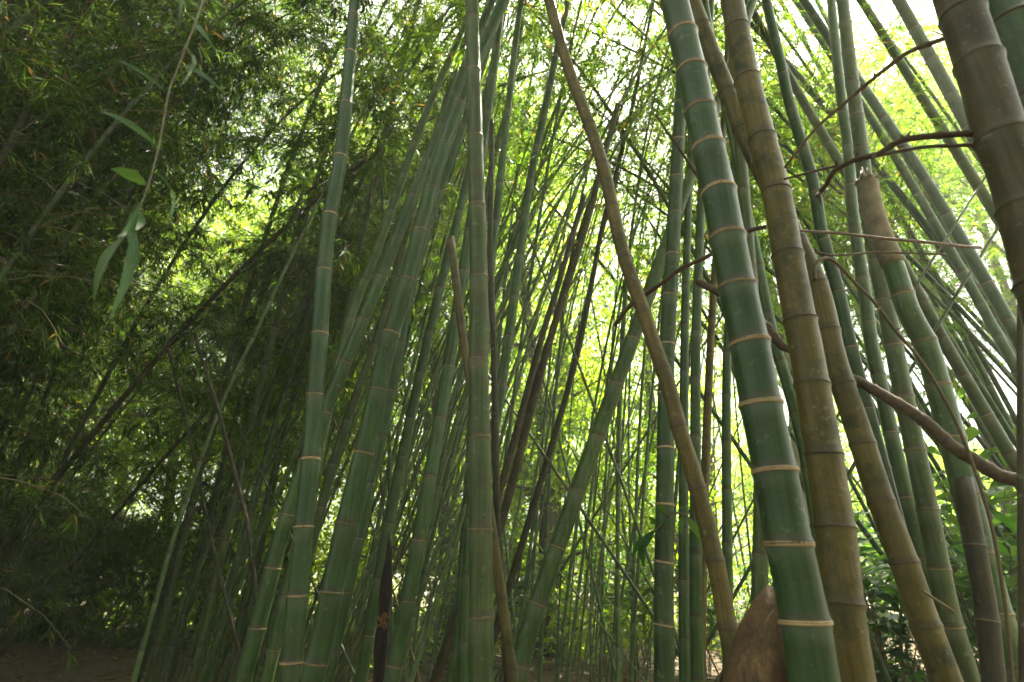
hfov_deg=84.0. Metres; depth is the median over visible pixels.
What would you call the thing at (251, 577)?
young bamboo
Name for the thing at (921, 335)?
bamboo culm
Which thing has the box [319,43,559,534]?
bamboo culm
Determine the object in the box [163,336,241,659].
bamboo culm
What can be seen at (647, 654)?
dead cane
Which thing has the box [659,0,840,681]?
bamboo culm
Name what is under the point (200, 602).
leafy tree
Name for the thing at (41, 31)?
bamboo culm
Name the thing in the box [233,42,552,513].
bamboo culm
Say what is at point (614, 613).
bamboo culm
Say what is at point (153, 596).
young bamboo
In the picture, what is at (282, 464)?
leafy tree
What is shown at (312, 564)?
bamboo culm
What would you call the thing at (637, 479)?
bamboo culm
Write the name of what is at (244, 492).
bamboo culm
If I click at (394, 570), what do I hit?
dead cane
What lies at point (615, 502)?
bamboo culm
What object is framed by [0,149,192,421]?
bamboo culm
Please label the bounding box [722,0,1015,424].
bamboo culm
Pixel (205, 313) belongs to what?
leafy tree
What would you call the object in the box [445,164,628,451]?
bamboo culm
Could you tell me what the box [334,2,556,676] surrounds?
bamboo culm
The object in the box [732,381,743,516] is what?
bamboo culm
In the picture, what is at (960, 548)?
broad leaved shrub
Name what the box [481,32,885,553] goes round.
bamboo culm
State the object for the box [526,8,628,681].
bamboo culm
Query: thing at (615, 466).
dead cane
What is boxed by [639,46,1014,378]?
bamboo culm
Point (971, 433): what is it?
broad leaved shrub
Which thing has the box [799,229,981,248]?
vine
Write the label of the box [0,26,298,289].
bamboo culm
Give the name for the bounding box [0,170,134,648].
bamboo culm
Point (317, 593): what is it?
dead cane
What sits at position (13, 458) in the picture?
bamboo culm
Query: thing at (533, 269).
bamboo culm
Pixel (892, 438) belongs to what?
bamboo culm
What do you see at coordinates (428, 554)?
bamboo culm
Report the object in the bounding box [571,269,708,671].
bamboo culm
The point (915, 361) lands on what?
dead cane
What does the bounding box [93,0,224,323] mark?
hanging spray
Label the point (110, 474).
leafy tree
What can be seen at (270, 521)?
bamboo culm
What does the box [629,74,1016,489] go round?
bamboo culm
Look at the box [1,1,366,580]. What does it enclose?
bamboo culm
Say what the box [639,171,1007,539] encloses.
bamboo culm
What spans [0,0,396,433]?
bamboo culm
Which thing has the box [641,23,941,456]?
bamboo culm
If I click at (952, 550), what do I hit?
broad leaved shrub
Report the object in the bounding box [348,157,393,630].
dead cane
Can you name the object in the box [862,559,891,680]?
broad leaved shrub
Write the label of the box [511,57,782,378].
bamboo culm
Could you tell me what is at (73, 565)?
bamboo culm
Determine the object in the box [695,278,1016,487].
dead cane
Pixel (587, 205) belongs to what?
bamboo culm
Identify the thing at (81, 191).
bamboo culm
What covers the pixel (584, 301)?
bamboo culm
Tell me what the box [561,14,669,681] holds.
bamboo culm
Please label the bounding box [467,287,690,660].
dead cane
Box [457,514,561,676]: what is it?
understory shrub
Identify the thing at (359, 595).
understory shrub
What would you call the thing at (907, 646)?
broad leaved shrub
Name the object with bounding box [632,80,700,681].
bamboo culm
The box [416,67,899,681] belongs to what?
bamboo culm
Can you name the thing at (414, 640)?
bamboo culm
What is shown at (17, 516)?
young bamboo
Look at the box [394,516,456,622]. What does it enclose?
understory shrub
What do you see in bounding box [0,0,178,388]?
bamboo culm
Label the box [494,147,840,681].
dead cane
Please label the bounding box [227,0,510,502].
bamboo culm
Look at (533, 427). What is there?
bamboo culm
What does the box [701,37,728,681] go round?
bamboo culm
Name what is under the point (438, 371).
bamboo culm
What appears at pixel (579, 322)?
bamboo culm
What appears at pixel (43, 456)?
bamboo culm
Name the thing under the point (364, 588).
bamboo culm
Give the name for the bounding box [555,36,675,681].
bamboo culm
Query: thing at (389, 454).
bamboo culm
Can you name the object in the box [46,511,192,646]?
young bamboo
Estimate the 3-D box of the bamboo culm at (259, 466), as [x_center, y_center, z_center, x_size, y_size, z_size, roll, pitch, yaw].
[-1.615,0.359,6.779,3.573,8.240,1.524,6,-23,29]
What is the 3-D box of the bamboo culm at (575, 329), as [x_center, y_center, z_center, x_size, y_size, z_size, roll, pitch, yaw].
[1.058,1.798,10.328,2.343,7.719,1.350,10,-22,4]
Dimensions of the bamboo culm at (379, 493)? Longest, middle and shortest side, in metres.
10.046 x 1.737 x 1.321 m
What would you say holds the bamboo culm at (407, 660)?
on the ground
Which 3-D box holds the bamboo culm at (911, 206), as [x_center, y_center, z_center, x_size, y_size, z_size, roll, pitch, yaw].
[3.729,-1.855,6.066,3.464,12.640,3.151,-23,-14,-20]
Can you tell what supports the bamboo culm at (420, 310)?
on the ground
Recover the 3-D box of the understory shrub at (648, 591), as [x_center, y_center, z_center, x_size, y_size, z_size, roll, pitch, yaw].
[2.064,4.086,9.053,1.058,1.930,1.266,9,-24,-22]
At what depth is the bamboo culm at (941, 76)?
4.53 m
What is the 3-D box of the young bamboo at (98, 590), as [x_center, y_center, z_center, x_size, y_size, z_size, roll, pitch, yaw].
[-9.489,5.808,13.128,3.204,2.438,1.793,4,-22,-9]
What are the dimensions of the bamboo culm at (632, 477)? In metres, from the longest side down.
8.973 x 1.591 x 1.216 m
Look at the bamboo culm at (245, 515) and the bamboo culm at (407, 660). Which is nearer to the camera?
the bamboo culm at (245, 515)
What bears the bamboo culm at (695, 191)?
on the ground
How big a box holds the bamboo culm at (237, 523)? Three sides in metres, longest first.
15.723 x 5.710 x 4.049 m
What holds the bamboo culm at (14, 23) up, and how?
on the ground
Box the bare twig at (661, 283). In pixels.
[613,224,766,326]
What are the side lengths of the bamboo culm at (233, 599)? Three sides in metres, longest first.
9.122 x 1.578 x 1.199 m
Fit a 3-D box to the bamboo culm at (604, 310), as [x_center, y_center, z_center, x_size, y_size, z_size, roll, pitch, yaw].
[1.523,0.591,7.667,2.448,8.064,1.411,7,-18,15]
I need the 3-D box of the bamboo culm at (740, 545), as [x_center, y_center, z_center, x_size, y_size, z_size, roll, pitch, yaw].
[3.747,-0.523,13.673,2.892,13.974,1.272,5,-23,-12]
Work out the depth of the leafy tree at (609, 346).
14.84 m
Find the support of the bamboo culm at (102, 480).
on the ground
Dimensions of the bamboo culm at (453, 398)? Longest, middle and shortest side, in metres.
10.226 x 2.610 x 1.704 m
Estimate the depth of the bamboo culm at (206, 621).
6.64 m
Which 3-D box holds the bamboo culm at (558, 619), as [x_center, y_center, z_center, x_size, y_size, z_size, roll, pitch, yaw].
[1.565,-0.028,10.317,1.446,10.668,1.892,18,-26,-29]
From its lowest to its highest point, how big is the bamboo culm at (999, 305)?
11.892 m
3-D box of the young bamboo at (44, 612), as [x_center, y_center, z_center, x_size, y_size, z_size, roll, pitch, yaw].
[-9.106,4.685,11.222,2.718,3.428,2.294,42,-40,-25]
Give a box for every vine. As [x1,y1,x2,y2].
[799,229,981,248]
[813,256,1014,681]
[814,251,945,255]
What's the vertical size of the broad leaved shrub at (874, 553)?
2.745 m
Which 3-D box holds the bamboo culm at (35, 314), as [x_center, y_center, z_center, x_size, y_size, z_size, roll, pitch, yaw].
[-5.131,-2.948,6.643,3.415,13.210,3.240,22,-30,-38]
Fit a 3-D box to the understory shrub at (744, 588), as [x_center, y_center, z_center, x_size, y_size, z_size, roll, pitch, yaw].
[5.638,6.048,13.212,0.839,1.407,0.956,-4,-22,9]
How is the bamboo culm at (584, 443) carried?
on the ground
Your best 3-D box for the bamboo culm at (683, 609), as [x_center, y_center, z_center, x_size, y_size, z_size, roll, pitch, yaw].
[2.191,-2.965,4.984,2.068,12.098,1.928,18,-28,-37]
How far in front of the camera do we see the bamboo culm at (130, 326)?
8.41 m
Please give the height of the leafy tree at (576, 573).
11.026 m
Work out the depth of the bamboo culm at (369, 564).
5.87 m
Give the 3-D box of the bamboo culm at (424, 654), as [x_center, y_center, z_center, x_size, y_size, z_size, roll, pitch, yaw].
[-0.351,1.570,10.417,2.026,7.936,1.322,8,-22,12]
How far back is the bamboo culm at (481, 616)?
2.56 m
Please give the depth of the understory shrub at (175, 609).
11.10 m
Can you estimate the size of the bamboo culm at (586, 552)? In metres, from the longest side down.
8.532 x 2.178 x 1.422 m
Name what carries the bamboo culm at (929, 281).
on the ground
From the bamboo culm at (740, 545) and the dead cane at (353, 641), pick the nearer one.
the dead cane at (353, 641)
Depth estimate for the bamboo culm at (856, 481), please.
11.47 m
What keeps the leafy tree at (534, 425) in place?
on the ground
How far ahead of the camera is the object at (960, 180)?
10.19 m
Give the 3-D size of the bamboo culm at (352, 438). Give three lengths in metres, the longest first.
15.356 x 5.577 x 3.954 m
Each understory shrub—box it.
[145,560,187,643]
[164,574,202,646]
[309,563,353,599]
[352,567,368,619]
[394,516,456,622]
[405,512,459,657]
[424,575,456,632]
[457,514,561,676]
[507,562,554,617]
[544,592,574,667]
[562,580,583,628]
[570,527,615,613]
[576,529,642,681]
[581,544,646,646]
[610,533,653,665]
[629,542,653,617]
[647,573,677,628]
[675,572,735,677]
[720,525,771,588]
[733,580,750,624]
[736,570,750,608]
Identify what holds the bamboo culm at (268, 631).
on the ground
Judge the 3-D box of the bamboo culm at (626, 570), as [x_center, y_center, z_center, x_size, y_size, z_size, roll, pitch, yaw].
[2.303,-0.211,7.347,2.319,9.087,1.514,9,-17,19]
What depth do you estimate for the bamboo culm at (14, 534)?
5.81 m
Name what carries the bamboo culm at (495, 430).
on the ground
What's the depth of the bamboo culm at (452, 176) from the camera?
9.37 m
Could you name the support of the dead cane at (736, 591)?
on the ground
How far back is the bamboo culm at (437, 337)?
9.88 m
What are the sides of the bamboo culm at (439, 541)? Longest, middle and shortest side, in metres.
9.769 x 1.524 x 1.518 m
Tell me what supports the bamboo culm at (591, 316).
on the ground
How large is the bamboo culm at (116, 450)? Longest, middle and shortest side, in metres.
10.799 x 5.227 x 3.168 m
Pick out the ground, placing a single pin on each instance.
(72, 672)
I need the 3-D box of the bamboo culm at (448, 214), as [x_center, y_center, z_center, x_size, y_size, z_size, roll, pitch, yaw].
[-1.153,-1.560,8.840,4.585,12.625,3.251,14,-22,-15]
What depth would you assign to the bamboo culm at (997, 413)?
6.12 m
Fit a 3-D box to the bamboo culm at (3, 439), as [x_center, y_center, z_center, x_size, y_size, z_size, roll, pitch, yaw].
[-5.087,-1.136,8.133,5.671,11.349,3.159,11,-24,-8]
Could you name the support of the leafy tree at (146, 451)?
on the ground
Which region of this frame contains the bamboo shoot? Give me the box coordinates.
[719,583,787,681]
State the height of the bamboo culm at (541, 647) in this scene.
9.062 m
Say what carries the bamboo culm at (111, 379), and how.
on the ground
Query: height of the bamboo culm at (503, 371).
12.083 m
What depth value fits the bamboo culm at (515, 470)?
4.59 m
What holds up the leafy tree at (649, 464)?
on the ground
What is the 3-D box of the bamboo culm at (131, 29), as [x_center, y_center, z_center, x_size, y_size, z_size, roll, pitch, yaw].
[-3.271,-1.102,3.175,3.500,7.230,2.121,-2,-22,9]
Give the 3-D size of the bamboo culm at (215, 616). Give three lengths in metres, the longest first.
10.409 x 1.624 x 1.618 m
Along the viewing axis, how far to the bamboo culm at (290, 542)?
8.65 m
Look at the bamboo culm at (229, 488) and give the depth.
8.66 m
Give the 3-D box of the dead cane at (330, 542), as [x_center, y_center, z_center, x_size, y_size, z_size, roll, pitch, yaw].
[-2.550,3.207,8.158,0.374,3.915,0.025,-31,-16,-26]
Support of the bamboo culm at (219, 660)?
on the ground
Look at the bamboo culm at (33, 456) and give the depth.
6.34 m
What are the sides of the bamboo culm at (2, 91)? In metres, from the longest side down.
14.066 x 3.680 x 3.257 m
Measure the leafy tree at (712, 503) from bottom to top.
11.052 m
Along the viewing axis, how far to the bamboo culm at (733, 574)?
13.25 m
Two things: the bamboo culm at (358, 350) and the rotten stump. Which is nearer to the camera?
the rotten stump
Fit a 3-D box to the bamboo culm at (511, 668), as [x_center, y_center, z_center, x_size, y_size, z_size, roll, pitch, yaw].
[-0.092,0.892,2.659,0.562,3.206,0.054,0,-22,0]
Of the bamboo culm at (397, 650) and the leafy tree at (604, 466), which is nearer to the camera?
the bamboo culm at (397, 650)
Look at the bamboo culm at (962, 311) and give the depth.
6.67 m
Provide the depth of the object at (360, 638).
5.01 m
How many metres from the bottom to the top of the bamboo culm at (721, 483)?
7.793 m
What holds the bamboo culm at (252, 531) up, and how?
on the ground
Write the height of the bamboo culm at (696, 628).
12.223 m
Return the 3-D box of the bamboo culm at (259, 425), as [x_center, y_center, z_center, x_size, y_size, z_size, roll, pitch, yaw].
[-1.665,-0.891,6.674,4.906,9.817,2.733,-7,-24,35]
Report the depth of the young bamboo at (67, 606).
12.48 m
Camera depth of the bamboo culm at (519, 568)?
7.84 m
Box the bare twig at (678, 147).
[655,114,697,178]
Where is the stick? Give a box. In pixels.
[920,588,953,612]
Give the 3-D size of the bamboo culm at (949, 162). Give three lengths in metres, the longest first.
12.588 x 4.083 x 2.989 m
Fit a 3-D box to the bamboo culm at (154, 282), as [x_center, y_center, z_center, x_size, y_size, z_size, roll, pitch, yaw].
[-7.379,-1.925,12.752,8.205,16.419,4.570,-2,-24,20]
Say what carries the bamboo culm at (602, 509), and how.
on the ground
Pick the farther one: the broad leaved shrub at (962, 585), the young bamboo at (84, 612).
the young bamboo at (84, 612)
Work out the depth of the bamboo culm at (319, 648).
3.05 m
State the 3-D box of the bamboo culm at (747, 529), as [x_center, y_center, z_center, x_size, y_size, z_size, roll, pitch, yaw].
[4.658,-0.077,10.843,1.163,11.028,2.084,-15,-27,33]
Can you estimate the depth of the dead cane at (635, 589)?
4.74 m
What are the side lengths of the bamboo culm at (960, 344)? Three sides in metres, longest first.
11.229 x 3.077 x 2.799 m
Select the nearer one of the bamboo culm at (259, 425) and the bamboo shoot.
the bamboo shoot
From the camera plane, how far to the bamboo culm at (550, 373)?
10.69 m
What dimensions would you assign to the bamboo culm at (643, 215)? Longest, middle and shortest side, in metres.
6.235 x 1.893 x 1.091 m
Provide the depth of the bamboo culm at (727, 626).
2.40 m
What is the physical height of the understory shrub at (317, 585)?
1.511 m
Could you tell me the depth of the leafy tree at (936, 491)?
15.06 m
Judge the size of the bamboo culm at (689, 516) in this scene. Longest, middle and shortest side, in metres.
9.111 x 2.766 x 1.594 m
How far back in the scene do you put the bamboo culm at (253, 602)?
6.37 m
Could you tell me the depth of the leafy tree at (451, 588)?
11.26 m
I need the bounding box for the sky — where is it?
[18,0,1015,572]
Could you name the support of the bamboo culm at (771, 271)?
on the ground
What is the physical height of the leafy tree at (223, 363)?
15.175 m
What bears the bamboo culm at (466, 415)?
on the ground
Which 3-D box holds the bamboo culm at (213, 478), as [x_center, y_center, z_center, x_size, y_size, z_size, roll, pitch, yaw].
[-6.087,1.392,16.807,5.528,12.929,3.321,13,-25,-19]
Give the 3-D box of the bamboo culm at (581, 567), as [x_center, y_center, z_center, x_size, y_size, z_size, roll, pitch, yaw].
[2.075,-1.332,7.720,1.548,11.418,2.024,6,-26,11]
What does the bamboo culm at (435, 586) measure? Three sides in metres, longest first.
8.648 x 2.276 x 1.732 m
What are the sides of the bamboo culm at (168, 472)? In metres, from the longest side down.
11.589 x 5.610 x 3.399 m
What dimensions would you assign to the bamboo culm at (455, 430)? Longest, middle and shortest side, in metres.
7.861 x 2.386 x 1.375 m
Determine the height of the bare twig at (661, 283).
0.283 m
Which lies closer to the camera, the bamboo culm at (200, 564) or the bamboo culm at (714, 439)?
the bamboo culm at (200, 564)
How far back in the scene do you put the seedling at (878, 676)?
6.04 m
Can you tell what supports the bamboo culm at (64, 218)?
on the ground
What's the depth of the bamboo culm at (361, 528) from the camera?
3.67 m
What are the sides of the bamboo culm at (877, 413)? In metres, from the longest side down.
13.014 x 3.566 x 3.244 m
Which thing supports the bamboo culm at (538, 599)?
on the ground
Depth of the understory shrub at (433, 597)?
10.90 m
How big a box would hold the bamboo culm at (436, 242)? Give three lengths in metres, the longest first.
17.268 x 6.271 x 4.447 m
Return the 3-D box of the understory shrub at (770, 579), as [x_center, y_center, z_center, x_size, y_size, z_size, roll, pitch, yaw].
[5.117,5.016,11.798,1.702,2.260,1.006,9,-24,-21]
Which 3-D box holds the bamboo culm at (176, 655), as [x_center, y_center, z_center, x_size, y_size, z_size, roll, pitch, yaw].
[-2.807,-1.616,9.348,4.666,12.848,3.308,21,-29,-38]
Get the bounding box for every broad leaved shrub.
[809,524,917,678]
[852,500,922,681]
[857,520,957,658]
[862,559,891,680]
[864,590,889,679]
[871,486,1016,673]
[923,387,1016,659]
[935,418,1016,628]
[942,512,971,644]
[948,551,979,670]
[949,541,1016,609]
[983,479,1016,586]
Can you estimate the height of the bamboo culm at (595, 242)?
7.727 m
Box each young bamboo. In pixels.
[0,443,171,640]
[0,476,111,632]
[0,510,102,645]
[0,511,156,645]
[1,497,74,617]
[2,520,124,637]
[2,555,143,645]
[10,548,158,637]
[36,523,199,644]
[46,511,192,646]
[57,544,195,639]
[88,493,283,637]
[96,499,255,638]
[105,538,235,648]
[124,529,232,633]
[218,542,267,612]
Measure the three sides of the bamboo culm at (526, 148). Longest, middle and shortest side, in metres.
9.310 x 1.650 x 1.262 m
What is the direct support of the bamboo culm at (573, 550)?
on the ground
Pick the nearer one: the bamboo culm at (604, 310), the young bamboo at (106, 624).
the bamboo culm at (604, 310)
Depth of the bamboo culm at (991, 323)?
5.79 m
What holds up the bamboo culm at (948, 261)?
on the ground
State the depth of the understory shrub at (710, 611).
7.88 m
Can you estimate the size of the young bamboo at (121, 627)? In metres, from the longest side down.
4.048 x 3.918 x 2.920 m
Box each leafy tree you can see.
[0,182,263,629]
[0,229,212,633]
[1,206,340,638]
[9,214,233,625]
[11,78,428,666]
[14,253,187,541]
[30,134,437,652]
[79,150,347,617]
[81,36,434,640]
[112,180,415,633]
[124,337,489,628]
[221,90,607,675]
[261,205,519,635]
[284,23,602,666]
[378,70,720,662]
[385,187,627,596]
[386,250,651,601]
[402,77,653,630]
[411,62,689,663]
[423,250,677,627]
[506,323,716,605]
[514,223,769,658]
[528,307,771,637]
[562,332,741,607]
[586,251,788,624]
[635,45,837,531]
[674,346,834,607]
[710,408,894,621]
[759,6,956,335]
[784,0,1016,571]
[784,395,977,617]
[843,425,1016,632]
[870,33,1016,320]
[902,424,1014,511]
[918,71,1002,260]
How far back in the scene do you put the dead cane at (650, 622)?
7.25 m
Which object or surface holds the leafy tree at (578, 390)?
on the ground
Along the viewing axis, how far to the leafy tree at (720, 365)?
24.61 m
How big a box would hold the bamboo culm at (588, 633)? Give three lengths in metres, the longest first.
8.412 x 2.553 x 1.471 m
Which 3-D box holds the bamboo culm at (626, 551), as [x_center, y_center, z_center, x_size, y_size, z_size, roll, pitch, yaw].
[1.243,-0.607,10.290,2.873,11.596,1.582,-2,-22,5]
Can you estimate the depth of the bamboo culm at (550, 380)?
11.84 m
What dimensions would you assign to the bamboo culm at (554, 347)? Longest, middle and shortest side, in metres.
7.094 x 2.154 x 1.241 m
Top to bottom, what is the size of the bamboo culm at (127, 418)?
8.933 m
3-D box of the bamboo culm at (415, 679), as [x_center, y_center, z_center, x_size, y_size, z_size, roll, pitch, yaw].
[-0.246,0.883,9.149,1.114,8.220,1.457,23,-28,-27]
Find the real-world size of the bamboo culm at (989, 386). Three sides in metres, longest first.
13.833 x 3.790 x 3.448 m
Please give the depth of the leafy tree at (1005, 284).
15.13 m
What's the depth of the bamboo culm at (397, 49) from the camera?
5.66 m
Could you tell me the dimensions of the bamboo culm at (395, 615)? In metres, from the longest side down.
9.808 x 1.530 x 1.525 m
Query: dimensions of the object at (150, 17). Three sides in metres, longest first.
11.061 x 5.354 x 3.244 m
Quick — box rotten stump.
[373,533,391,681]
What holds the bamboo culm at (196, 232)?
on the ground
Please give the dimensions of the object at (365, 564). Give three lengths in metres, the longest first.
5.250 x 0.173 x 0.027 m
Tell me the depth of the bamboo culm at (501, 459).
8.67 m
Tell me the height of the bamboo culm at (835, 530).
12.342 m
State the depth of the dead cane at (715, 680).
6.08 m
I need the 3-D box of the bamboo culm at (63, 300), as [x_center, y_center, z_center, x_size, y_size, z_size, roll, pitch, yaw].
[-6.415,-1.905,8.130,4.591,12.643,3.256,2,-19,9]
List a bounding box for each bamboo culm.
[0,0,85,195]
[0,0,100,81]
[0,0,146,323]
[0,0,168,216]
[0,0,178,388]
[0,0,192,385]
[0,0,194,417]
[0,0,225,342]
[0,0,230,341]
[0,0,261,434]
[0,0,277,326]
[0,0,283,477]
[0,0,296,441]
[0,0,308,648]
[0,0,342,639]
[0,0,370,458]
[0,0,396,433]
[0,0,398,475]
[0,0,411,676]
[0,0,435,637]
[0,0,672,621]
[0,4,387,497]
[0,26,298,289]
[0,35,253,395]
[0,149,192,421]
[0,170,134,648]
[0,218,511,658]
[0,220,213,631]
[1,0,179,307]
[1,0,324,579]
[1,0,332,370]
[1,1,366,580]
[1,66,193,555]
[1,152,242,485]
[1,251,309,595]
[2,7,44,40]
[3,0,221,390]
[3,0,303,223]
[4,101,316,500]
[4,331,208,629]
[5,273,231,527]
[8,0,264,333]
[9,260,169,544]
[10,4,195,433]
[14,5,239,392]
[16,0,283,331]
[16,270,193,485]
[25,281,192,590]
[45,197,311,629]
[72,295,302,632]
[101,125,429,584]
[108,285,246,523]
[117,0,447,681]
[117,0,451,681]
[118,0,479,681]
[128,0,548,681]
[131,0,464,681]
[133,129,494,681]
[142,149,395,639]
[150,0,454,681]
[155,108,596,681]
[158,306,332,672]
[160,50,488,681]
[161,82,533,681]
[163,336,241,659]
[164,0,501,681]
[168,85,418,609]
[169,318,312,564]
[175,216,464,681]
[181,0,533,681]
[182,27,550,681]
[184,400,315,561]
[189,79,538,495]
[192,331,265,669]
[197,0,556,681]
[199,111,513,675]
[202,127,410,603]
[204,0,463,681]
[213,276,428,606]
[220,2,574,670]
[220,70,502,680]
[220,165,638,681]
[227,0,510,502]
[231,6,582,681]
[232,228,597,681]
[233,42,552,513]
[234,0,619,681]
[239,187,411,435]
[249,94,410,681]
[252,0,527,681]
[253,3,579,681]
[260,14,465,681]
[262,56,490,440]
[263,70,506,591]
[269,99,438,452]
[273,32,465,681]
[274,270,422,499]
[279,0,360,681]
[301,0,509,681]
[304,0,807,646]
[305,61,552,631]
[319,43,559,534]
[322,46,451,470]
[324,41,492,681]
[328,248,560,500]
[331,2,392,654]
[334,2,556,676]
[335,179,565,397]
[338,39,590,681]
[340,91,674,681]
[340,183,697,653]
[342,2,517,681]
[342,54,555,417]
[344,0,664,631]
[347,153,579,680]
[348,173,440,681]
[352,62,626,681]
[354,7,507,681]
[355,155,511,648]
[361,270,509,553]
[367,265,512,601]
[368,114,584,522]
[370,194,629,571]
[371,230,605,508]
[376,196,468,680]
[383,16,503,681]
[383,85,523,636]
[391,34,667,546]
[391,256,513,423]
[393,84,613,625]
[393,193,553,615]
[394,56,620,565]
[395,135,494,258]
[400,0,620,681]
[402,11,615,681]
[403,189,667,681]
[406,37,557,350]
[407,2,720,642]
[409,0,807,681]
[409,7,553,678]
[414,148,530,657]
[414,185,538,681]
[415,315,572,655]
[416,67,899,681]
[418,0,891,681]
[418,6,654,584]
[420,49,787,573]
[421,263,566,663]
[425,276,582,643]
[426,0,637,681]
[427,0,657,534]
[429,0,651,681]
[430,19,721,518]
[431,195,585,681]
[433,50,887,563]
[435,8,599,486]
[437,33,616,473]
[438,84,629,655]
[445,0,570,681]
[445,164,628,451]
[447,143,572,416]
[447,208,556,455]
[447,236,518,681]
[448,18,664,627]
[451,74,505,511]
[454,1,667,410]
[455,0,525,609]
[455,87,1016,537]
[456,0,523,681]
[463,213,607,432]
[465,0,494,681]
[479,0,1004,360]
[481,4,542,370]
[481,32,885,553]
[484,92,966,569]
[487,119,507,681]
[492,10,656,681]
[492,51,618,498]
[494,3,654,647]
[494,185,697,621]
[499,13,655,681]
[499,245,614,434]
[500,0,581,505]
[501,103,620,534]
[503,4,1012,601]
[503,180,682,498]
[506,235,614,573]
[509,282,622,615]
[510,298,567,406]
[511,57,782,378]
[512,0,1016,569]
[512,82,669,345]
[514,0,756,681]
[514,27,721,646]
[516,73,640,669]
[516,150,644,574]
[518,283,659,475]
[519,49,666,618]
[524,190,617,601]
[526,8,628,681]
[526,237,653,647]
[528,0,1015,447]
[532,273,628,622]
[538,136,685,362]
[538,203,649,338]
[542,266,613,357]
[544,0,737,663]
[544,252,644,386]
[545,264,716,619]
[549,0,1011,471]
[550,227,692,656]
[554,100,687,681]
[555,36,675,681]
[555,180,614,667]
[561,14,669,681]
[565,86,673,681]
[565,194,696,677]
[571,0,973,614]
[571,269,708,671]
[575,284,768,635]
[578,224,660,668]
[579,118,975,660]
[580,139,810,681]
[584,118,638,619]
[588,282,946,529]
[589,228,694,681]
[592,270,710,657]
[593,100,771,681]
[593,292,706,647]
[595,93,670,681]
[598,5,664,681]
[599,159,963,570]
[601,0,1015,354]
[602,247,694,657]
[605,46,817,681]
[608,118,669,679]
[611,90,671,681]
[616,24,1006,332]
[626,151,750,602]
[628,26,713,681]
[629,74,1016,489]
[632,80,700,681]
[635,92,1016,390]
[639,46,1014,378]
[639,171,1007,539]
[640,0,998,319]
[641,0,801,537]
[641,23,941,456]
[641,92,1011,602]
[642,257,976,654]
[645,107,871,681]
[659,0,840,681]
[662,143,1016,426]
[663,0,1012,312]
[676,307,745,611]
[678,135,692,681]
[689,0,714,681]
[689,0,963,681]
[689,231,760,667]
[692,181,1014,446]
[692,203,1016,595]
[701,0,818,566]
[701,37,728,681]
[704,312,719,530]
[714,0,1015,434]
[717,1,994,387]
[720,0,876,681]
[721,153,734,668]
[721,340,736,620]
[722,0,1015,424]
[728,50,768,601]
[732,364,751,562]
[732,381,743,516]
[744,0,1016,472]
[751,173,1015,412]
[755,157,1013,574]
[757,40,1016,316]
[761,0,929,681]
[762,57,1007,339]
[762,247,996,510]
[763,0,1009,281]
[767,245,1008,430]
[782,115,1009,429]
[783,0,1023,330]
[788,84,962,429]
[791,0,1015,379]
[799,0,1016,350]
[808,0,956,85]
[814,0,1008,338]
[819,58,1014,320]
[826,0,930,592]
[836,0,980,681]
[855,167,1017,681]
[856,0,999,232]
[892,0,980,163]
[951,476,1006,681]
[988,0,1023,109]
[1016,306,1023,681]
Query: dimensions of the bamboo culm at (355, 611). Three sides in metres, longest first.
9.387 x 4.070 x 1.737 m
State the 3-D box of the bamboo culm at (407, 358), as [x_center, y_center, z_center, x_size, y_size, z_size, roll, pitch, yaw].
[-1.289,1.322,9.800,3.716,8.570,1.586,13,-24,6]
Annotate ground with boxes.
[0,573,977,681]
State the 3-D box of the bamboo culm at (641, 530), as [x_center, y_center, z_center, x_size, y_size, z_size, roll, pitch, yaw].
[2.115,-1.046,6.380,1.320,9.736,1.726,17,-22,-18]
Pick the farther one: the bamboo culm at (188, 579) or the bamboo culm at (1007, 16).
the bamboo culm at (188, 579)
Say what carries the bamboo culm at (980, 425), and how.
on the ground
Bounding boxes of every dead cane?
[175,312,355,677]
[260,272,420,681]
[277,480,420,678]
[333,324,550,681]
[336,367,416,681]
[337,160,656,666]
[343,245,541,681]
[343,388,590,646]
[347,128,600,681]
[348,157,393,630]
[348,348,593,676]
[355,202,690,668]
[399,378,645,681]
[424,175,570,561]
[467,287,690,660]
[488,145,690,681]
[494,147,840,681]
[553,371,718,674]
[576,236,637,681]
[592,391,654,680]
[622,472,746,681]
[636,335,782,681]
[675,296,873,657]
[690,177,985,675]
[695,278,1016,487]
[714,365,949,681]
[847,225,998,478]
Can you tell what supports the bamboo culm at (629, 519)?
on the ground
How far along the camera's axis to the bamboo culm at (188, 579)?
8.53 m
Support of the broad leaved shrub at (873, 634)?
on the ground
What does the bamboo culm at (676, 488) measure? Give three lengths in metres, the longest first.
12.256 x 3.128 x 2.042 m
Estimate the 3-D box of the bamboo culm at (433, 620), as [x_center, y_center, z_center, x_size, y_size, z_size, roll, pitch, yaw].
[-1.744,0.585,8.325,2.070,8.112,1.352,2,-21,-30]
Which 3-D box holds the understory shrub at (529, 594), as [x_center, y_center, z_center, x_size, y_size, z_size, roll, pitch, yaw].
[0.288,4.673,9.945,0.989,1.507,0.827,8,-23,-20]
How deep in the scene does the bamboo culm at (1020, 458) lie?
1.56 m

